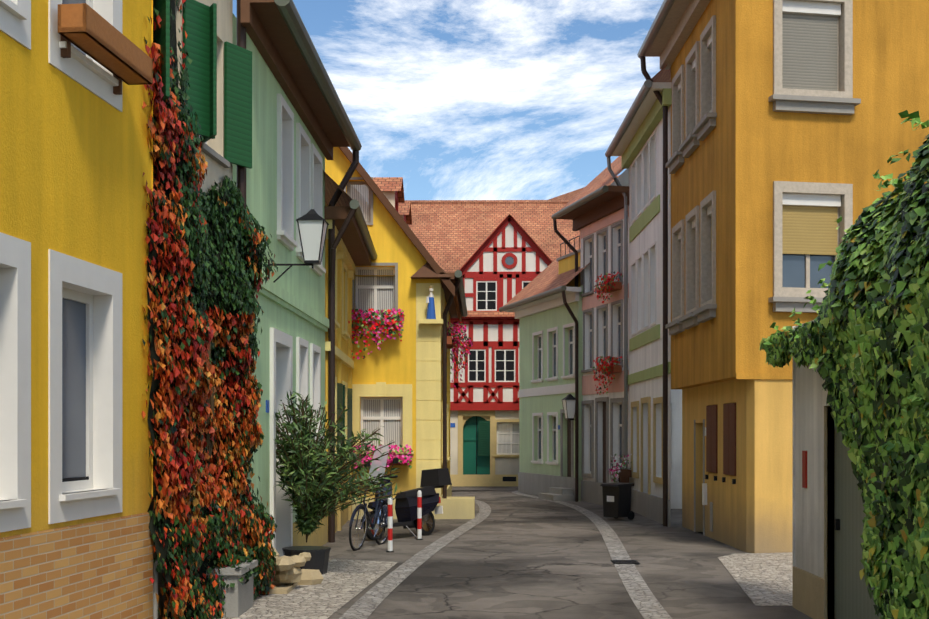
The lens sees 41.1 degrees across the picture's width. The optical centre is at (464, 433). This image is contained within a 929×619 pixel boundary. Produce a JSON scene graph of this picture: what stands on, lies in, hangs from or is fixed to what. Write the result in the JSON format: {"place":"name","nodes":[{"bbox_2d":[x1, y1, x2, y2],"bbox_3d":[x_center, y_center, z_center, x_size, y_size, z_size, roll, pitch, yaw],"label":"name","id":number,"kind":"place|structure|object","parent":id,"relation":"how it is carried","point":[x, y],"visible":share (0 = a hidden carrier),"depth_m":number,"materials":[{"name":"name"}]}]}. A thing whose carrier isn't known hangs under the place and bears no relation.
{"place":"outdoors","nodes":[
{"label":"outdoors","id":0,"kind":"place"},
{"bbox_2d":[324,172,376,541],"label":"yellow house","id":1,"kind":"structure","parent":0,"point":[352,248],"depth_m":22.77,"materials":[{"name":"paint"}]},
{"bbox_2d":[233,0,663,199],"label":"sky","id":2,"kind":"structure","parent":0,"point":[453,99],"materials":[{"name":"blue"}]},
{"bbox_2d":[266,400,705,435],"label":"house number plates","id":3,"kind":"object","parent":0,"point":[267,411],"visible":0.79,"depth_m":15.27,"materials":[{"name":"blue"}]},
{"bbox_2d":[214,552,792,618],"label":"cobble paving","id":4,"kind":"structure","parent":0,"point":[763,579],"depth_m":14.44,"materials":[{"name":"grey stone"}]},
{"bbox_2d":[153,560,158,618],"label":"drainpipe","id":5,"kind":"object","parent":4,"relation":"on","point":[155,592],"visible":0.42,"depth_m":11.06,"materials":[{"name":"metal"}]},
{"bbox_2d":[141,0,277,618],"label":"climbing vine","id":6,"kind":"object","parent":4,"relation":"on","point":[223,500],"visible":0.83,"depth_m":11.48,"materials":[{"name":"red plant"}]},
{"bbox_2d":[206,560,257,616],"bbox_3d":[-2.381,1.554,12.425,0.460,0.480,0.880,0,0,1],"label":"stone trough","id":7,"kind":"object","parent":4,"relation":"on","point":[238,599],"visible":0.42,"depth_m":12.03,"materials":[{"name":"grey stone"}]},
{"bbox_2d":[209,545,258,587],"bbox_3d":[-2.373,1.336,12.424,0.513,0.383,0.954,0,0,1],"label":"ivy on trough","id":8,"kind":"object","parent":7,"relation":"on","point":[250,573],"visible":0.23,"depth_m":12.33,"materials":[{"name":"green plant"}]},
{"bbox_2d":[258,548,323,593],"bbox_3d":[-2.267,1.602,14.322,0.976,0.511,1.359,0,0,14],"label":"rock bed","id":9,"kind":"object","parent":4,"relation":"on","point":[291,574],"visible":0.38,"depth_m":14.06,"materials":[{"name":"stone"}]},
{"bbox_2d":[276,397,399,573],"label":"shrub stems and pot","id":10,"kind":"object","parent":4,"relation":"on","point":[319,559],"visible":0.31,"depth_m":15.61,"materials":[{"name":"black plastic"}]},
{"bbox_2d":[274,391,400,535],"bbox_3d":[-1.655,0.385,15.862,1.775,1.886,2.638,0,0,1],"label":"oleander shrub","id":11,"kind":"object","parent":10,"relation":"on","point":[310,527],"visible":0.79,"depth_m":15.58,"materials":[{"name":"green plant"}]},
{"bbox_2d":[368,490,643,618],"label":"road","id":12,"kind":"structure","parent":0,"point":[513,556],"depth_m":15.80,"materials":[{"name":"grey asphalt"}]},
{"bbox_2d":[323,486,812,618],"bbox_3d":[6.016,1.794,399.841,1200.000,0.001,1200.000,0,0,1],"label":"ground","id":13,"kind":"structure","parent":0,"point":[684,573],"depth_m":17.89,"materials":[{"name":"grey stone"}]},
{"bbox_2d":[0,0,152,618],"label":"yellow house","id":14,"kind":"structure","parent":13,"relation":"on","point":[76,441],"depth_m":9.28,"materials":[{"name":"paint"}]},
{"bbox_2d":[153,0,251,618],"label":"cream house","id":15,"kind":"structure","parent":13,"relation":"on","point":[219,91],"depth_m":12.94,"materials":[{"name":"paint"}]},
{"bbox_2d":[233,0,361,556],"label":"green house","id":16,"kind":"structure","parent":13,"relation":"on","point":[302,126],"depth_m":16.61,"materials":[{"name":"paint"}]},
{"bbox_2d":[349,479,393,550],"bbox_3d":[-1.491,1.241,19.499,0.589,1.137,1.754,0,0,4],"label":"bicycle","id":17,"kind":"object","parent":13,"relation":"on","point":[375,526],"visible":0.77,"depth_m":19.39,"materials":[{"name":"black metal"}]},
{"bbox_2d":[325,147,467,518],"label":"building","id":18,"kind":"structure","parent":13,"relation":"on","point":[401,392],"depth_m":25.91,"materials":[{"name":"paint"}]},
{"bbox_2d":[426,285,435,318],"bbox_3d":[-0.696,-2.719,25.760,0.205,0.705,0.210,0,0,1],"label":"madonna statue","id":19,"kind":"object","parent":18,"relation":"on","point":[431,314],"visible":0.92,"depth_m":25.70,"materials":[{"name":"blue"}]},
{"bbox_2d":[352,282,631,482],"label":"flower boxes","id":20,"kind":"object","parent":18,"relation":"attached to","point":[625,475],"visible":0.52,"depth_m":28.58,"materials":[{"name":"ceramic"}]},
{"bbox_2d":[348,271,631,481],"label":"flowers","id":21,"kind":"object","parent":20,"relation":"in","point":[375,339],"depth_m":25.86,"materials":[{"name":"pink plant"}]},
{"bbox_2d":[386,490,422,551],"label":"bollards","id":22,"kind":"object","parent":13,"relation":"on","point":[390,520],"visible":0.96,"depth_m":18.70,"materials":[{"name":"white metal"}]},
{"bbox_2d":[361,445,451,539],"bbox_3d":[-1.009,0.992,21.400,2.118,1.603,0.795,0,0,-42],"label":"scooter","id":23,"kind":"object","parent":13,"relation":"on","point":[406,502],"visible":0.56,"depth_m":21.38,"materials":[{"name":"black plastic"}]},
{"bbox_2d":[442,497,474,518],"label":"step block","id":24,"kind":"structure","parent":13,"relation":"on","point":[458,507],"depth_m":25.91,"materials":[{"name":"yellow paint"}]},
{"bbox_2d":[405,200,579,485],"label":"half-timbered house","id":25,"kind":"structure","parent":13,"relation":"on","point":[498,254],"depth_m":41.83,"materials":[{"name":"beige paint"}]},
{"bbox_2d":[339,491,671,618],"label":"kerb setts","id":26,"kind":"structure","parent":13,"relation":"on","point":[648,605],"depth_m":15.74,"materials":[{"name":"grey stone"}]},
{"bbox_2d":[611,560,639,563],"bbox_3d":[2.223,1.776,17.129,0.360,0.010,0.490,0,0,1],"label":"drain grate","id":27,"kind":"object","parent":26,"relation":"on","point":[625,561],"visible":1,"depth_m":17.08,"materials":[{"name":"black metal"}]},
{"bbox_2d":[499,235,590,501],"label":"pale green house","id":28,"kind":"structure","parent":13,"relation":"on","point":[545,305],"depth_m":34.87,"materials":[{"name":"paint"}]},
{"bbox_2d":[549,175,619,199],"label":"roofs","id":29,"kind":"structure","parent":13,"relation":"on","point":[569,195],"depth_m":54.01,"materials":[{"name":"tile"}]},
{"bbox_2d":[551,156,628,504],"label":"pink house","id":30,"kind":"structure","parent":13,"relation":"on","point":[593,209],"depth_m":31.49,"materials":[{"name":"pink stucco"},{"name":"clay roof tile"},{"name":"grey stone"}]},
{"bbox_2d":[600,482,634,519],"bbox_3d":[3.182,1.411,25.753,0.540,0.756,0.510,0,0,-40],"label":"wheelie bin","id":31,"kind":"object","parent":13,"relation":"on","point":[616,500],"visible":1,"depth_m":25.60,"materials":[{"name":"black plastic"}]},
{"bbox_2d":[605,65,681,526],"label":"white house","id":32,"kind":"structure","parent":13,"relation":"on","point":[636,144],"depth_m":26.87,"materials":[{"name":"paint"}]},
{"bbox_2d":[637,0,928,552],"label":"ochre house","id":33,"kind":"structure","parent":13,"relation":"on","point":[791,134],"depth_m":18.80,"materials":[{"name":"paint"}]},
{"bbox_2d":[793,320,892,618],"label":"gate wall","id":34,"kind":"structure","parent":13,"relation":"on","point":[829,514],"depth_m":11.73,"materials":[{"name":"paint"}]},
{"bbox_2d":[759,110,928,618],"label":"ivy on garage wall","id":35,"kind":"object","parent":34,"relation":"attached to","point":[849,343],"visible":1,"depth_m":9.21,"materials":[{"name":"green plant"}]},
{"bbox_2d":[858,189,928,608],"bbox_3d":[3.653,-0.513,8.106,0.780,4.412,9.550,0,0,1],"label":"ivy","id":36,"kind":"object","parent":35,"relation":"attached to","point":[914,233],"depth_m":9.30,"materials":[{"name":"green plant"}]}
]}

